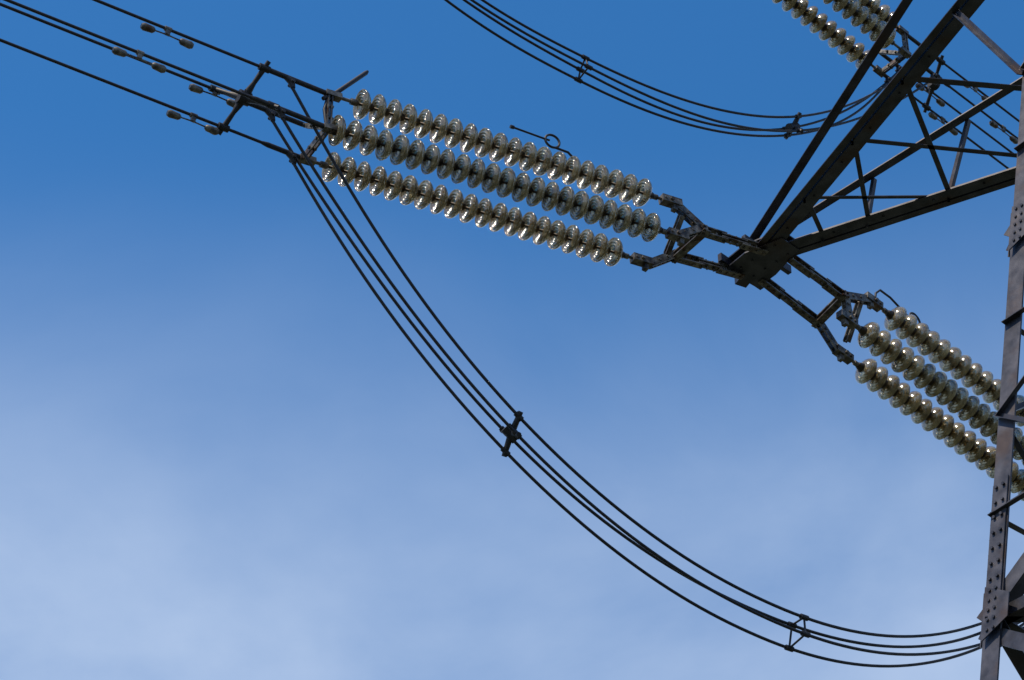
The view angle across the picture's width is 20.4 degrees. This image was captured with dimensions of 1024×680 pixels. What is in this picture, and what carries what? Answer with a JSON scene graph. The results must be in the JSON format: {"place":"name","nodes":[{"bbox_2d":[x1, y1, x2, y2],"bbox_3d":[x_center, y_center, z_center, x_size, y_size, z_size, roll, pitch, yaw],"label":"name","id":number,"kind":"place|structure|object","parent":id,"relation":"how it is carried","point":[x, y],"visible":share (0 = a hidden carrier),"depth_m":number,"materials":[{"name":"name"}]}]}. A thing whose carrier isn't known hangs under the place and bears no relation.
{"place":"outdoors","nodes":[
{"label":"outdoors","id":0,"kind":"place"},
{"bbox_2d":[0,0,1023,679],"label":"sky","id":1,"kind":"structure","parent":0,"point":[223,456],"materials":[{"name":"blue"}]},
{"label":"conductor bundle","id":2,"kind":"object","parent":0,"visible":0},
{"bbox_2d":[444,0,928,139],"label":"jumper cable bundle","id":3,"kind":"object","parent":2,"relation":"attached to","point":[789,129],"visible":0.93,"depth_m":33.86,"materials":[{"name":"metal"}]},
{"label":"grassy ground","id":4,"kind":"structure","parent":0,"visible":0},
{"bbox_2d":[718,0,1023,679],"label":"transmission tower","id":5,"kind":"structure","parent":4,"relation":"on","point":[1000,616],"depth_m":28.26,"materials":[{"name":"metal"}]},
{"bbox_2d":[299,89,768,279],"bbox_3d":[0.300,-1.413,28.772,5.211,1.004,0.640,21,-44,-23],"label":"tension yoke fitting","id":6,"kind":"object","parent":5,"relation":"attached to","point":[688,239],"visible":0.98,"depth_m":29.42,"materials":[{"name":"grey metal"}]},
{"bbox_2d":[0,0,326,163],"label":"conductor bundle","id":7,"kind":"object","parent":6,"relation":"attached to","point":[291,81],"visible":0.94,"depth_m":26.95,"materials":[{"name":"metal"}]},
{"bbox_2d":[112,47,166,72],"bbox_3d":[-3.460,-2.626,26.419,0.542,0.166,0.080,22,-45,-24],"label":"vibration damper","id":8,"kind":"object","parent":7,"relation":"attached to","point":[158,67],"visible":1,"depth_m":26.42,"materials":[{"name":"grey metal"}]},
{"bbox_2d":[140,23,193,48],"bbox_3d":[-3.249,-2.891,26.816,0.542,0.166,0.080,22,-45,-24],"label":"vibration damper","id":9,"kind":"object","parent":7,"relation":"attached to","point":[146,27],"visible":1,"depth_m":26.82,"materials":[{"name":"grey metal"}]},
{"bbox_2d":[166,110,218,134],"bbox_3d":[-3.039,-2.096,27.092,0.542,0.166,0.080,22,-45,-24],"label":"vibration damper","id":10,"kind":"object","parent":7,"relation":"attached to","point":[172,114],"visible":1,"depth_m":27.09,"materials":[{"name":"grey metal"}]},
{"bbox_2d":[188,84,235,106],"bbox_3d":[-2.869,-2.378,27.468,0.542,0.166,0.080,22,-45,-24],"label":"vibration damper","id":11,"kind":"object","parent":7,"relation":"attached to","point":[195,88],"visible":0.86,"depth_m":27.41,"materials":[{"name":"grey metal"}]},
{"bbox_2d":[208,60,280,135],"bbox_3d":[-2.572,-2.323,27.280,0.780,0.597,0.236,-20,-44,22],"label":"bundle spacer","id":12,"kind":"object","parent":7,"relation":"attached to","point":[240,100],"visible":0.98,"depth_m":27.25,"materials":[{"name":"metal"}]},
{"bbox_2d":[270,86,1023,667],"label":"jumper cable bundle","id":13,"kind":"object","parent":7,"relation":"attached to","point":[510,432],"visible":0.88,"depth_m":27.15,"materials":[{"name":"metal"}]},
{"bbox_2d":[321,70,368,121],"bbox_3d":[-1.629,-2.373,27.705,0.495,0.948,0.046,21,-44,-23],"label":"arcing horn","id":14,"kind":"object","parent":6,"relation":"attached to","point":[351,82],"visible":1,"depth_m":27.73,"materials":[{"name":"grey metal"}]},
{"bbox_2d":[322,152,624,266],"bbox_3d":[-0.325,-1.286,28.561,3.464,0.310,0.310,16,-42,-27],"label":"insulator string","id":15,"kind":"object","parent":6,"relation":"attached to","point":[556,234],"visible":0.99,"depth_m":28.50,"materials":[{"name":"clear glass"}]},
{"bbox_2d":[328,115,662,241],"bbox_3d":[-0.099,-1.571,28.216,3.810,0.310,0.310,16,-42,-27],"label":"insulator string","id":16,"kind":"object","parent":6,"relation":"attached to","point":[506,182],"visible":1,"depth_m":28.15,"materials":[{"name":"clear glass"}]},
{"bbox_2d":[353,89,653,206],"bbox_3d":[-0.028,-1.896,28.544,3.464,0.310,0.310,16,-42,-27],"label":"insulator string","id":17,"kind":"object","parent":6,"relation":"attached to","point":[528,156],"visible":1,"depth_m":28.48,"materials":[{"name":"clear glass"}]},
{"bbox_2d":[509,125,572,156],"bbox_3d":[0.330,-2.020,28.926,0.810,0.293,0.060,21,-44,-23],"label":"arcing horn","id":18,"kind":"object","parent":17,"relation":"attached to","point":[546,140],"visible":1,"depth_m":28.94,"materials":[{"name":"grey metal"}]},
{"bbox_2d":[758,255,888,366],"bbox_3d":[4.745,0.640,31.108,5.209,1.116,0.579,29,-48,-30],"label":"tension yoke fitting","id":19,"kind":"object","parent":5,"relation":"attached to","point":[847,316],"visible":1,"depth_m":30.34,"materials":[{"name":"black metal"}]},
{"bbox_2d":[855,358,1023,500],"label":"insulator string","id":20,"kind":"object","parent":19,"relation":"attached to","point":[940,425],"visible":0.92,"depth_m":30.97,"materials":[{"name":"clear glass"}]},
{"bbox_2d":[857,322,1023,465],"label":"insulator string","id":21,"kind":"object","parent":19,"relation":"attached to","point":[960,401],"visible":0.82,"depth_m":30.55,"materials":[{"name":"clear glass"}]},
{"bbox_2d":[884,307,1023,426],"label":"insulator string","id":22,"kind":"object","parent":19,"relation":"attached to","point":[943,353],"visible":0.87,"depth_m":31.03,"materials":[{"name":"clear glass"}]},
{"bbox_2d":[874,289,929,330],"bbox_3d":[4.352,-0.245,31.027,1.207,0.281,0.026,29,-48,-30],"label":"arcing horn","id":23,"kind":"object","parent":22,"relation":"attached to","point":[891,299],"visible":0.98,"depth_m":30.94,"materials":[{"name":"black metal"}]},
{"bbox_2d":[871,24,911,77],"bbox_3d":[3.127,-5.073,36.657,5.208,0.970,0.600,29,-48,-30],"label":"tension yoke fitting","id":24,"kind":"object","parent":5,"relation":"attached to","point":[903,52],"visible":0.85,"depth_m":37.68,"materials":[{"name":"grey metal"}]},
{"bbox_2d":[772,0,868,68],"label":"insulator string","id":25,"kind":"object","parent":24,"relation":"attached to","point":[840,41],"visible":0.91,"depth_m":37.27,"materials":[{"name":"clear glass"}]},
{"bbox_2d":[823,0,895,48],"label":"insulator string","id":26,"kind":"object","parent":24,"relation":"attached to","point":[867,23],"visible":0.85,"depth_m":37.08,"materials":[{"name":"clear glass"}]},
{"bbox_2d":[858,0,894,22],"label":"insulator string","id":27,"kind":"object","parent":24,"relation":"attached to","point":[881,12],"visible":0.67,"depth_m":37.46,"materials":[{"name":"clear glass"}]},
{"bbox_2d":[879,34,1018,168],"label":"conductor bundle","id":28,"kind":"object","parent":24,"relation":"attached to","point":[888,79],"visible":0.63,"depth_m":38.31,"materials":[{"name":"metal"}]},
{"bbox_2d":[915,83,944,106],"bbox_3d":[5.654,-3.334,38.465,0.542,0.175,0.080,29,-48,-30],"label":"vibration damper","id":29,"kind":"object","parent":28,"relation":"attached to","point":[940,102],"visible":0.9,"depth_m":38.49,"materials":[{"name":"grey metal"}]},
{"bbox_2d":[922,55,945,112],"bbox_3d":[5.654,-3.434,38.149,0.233,0.551,0.762,6,-40,-8],"label":"bundle spacer","id":30,"kind":"object","parent":28,"relation":"attached to","point":[931,88],"visible":0.84,"depth_m":38.12,"materials":[{"name":"metal"}]},
{"bbox_2d":[928,112,957,135],"bbox_3d":[5.804,-2.932,38.300,0.542,0.175,0.080,29,-48,-30],"label":"vibration damper","id":31,"kind":"object","parent":28,"relation":"attached to","point":[933,116],"visible":0.83,"depth_m":38.29,"materials":[{"name":"grey metal"}]},
{"bbox_2d":[964,80,986,100],"bbox_3d":[6.255,-3.367,38.383,0.542,0.175,0.080,29,-48,-30],"label":"vibration damper","id":32,"kind":"object","parent":28,"relation":"attached to","point":[974,89],"visible":0.45,"depth_m":38.39,"materials":[{"name":"grey metal"}]},
{"bbox_2d":[989,120,1017,143],"bbox_3d":[6.630,-2.822,38.356,0.542,0.175,0.080,29,-48,-30],"label":"vibration damper","id":33,"kind":"object","parent":28,"relation":"attached to","point":[1013,139],"visible":0.98,"depth_m":38.36,"materials":[{"name":"grey metal"}]}
]}

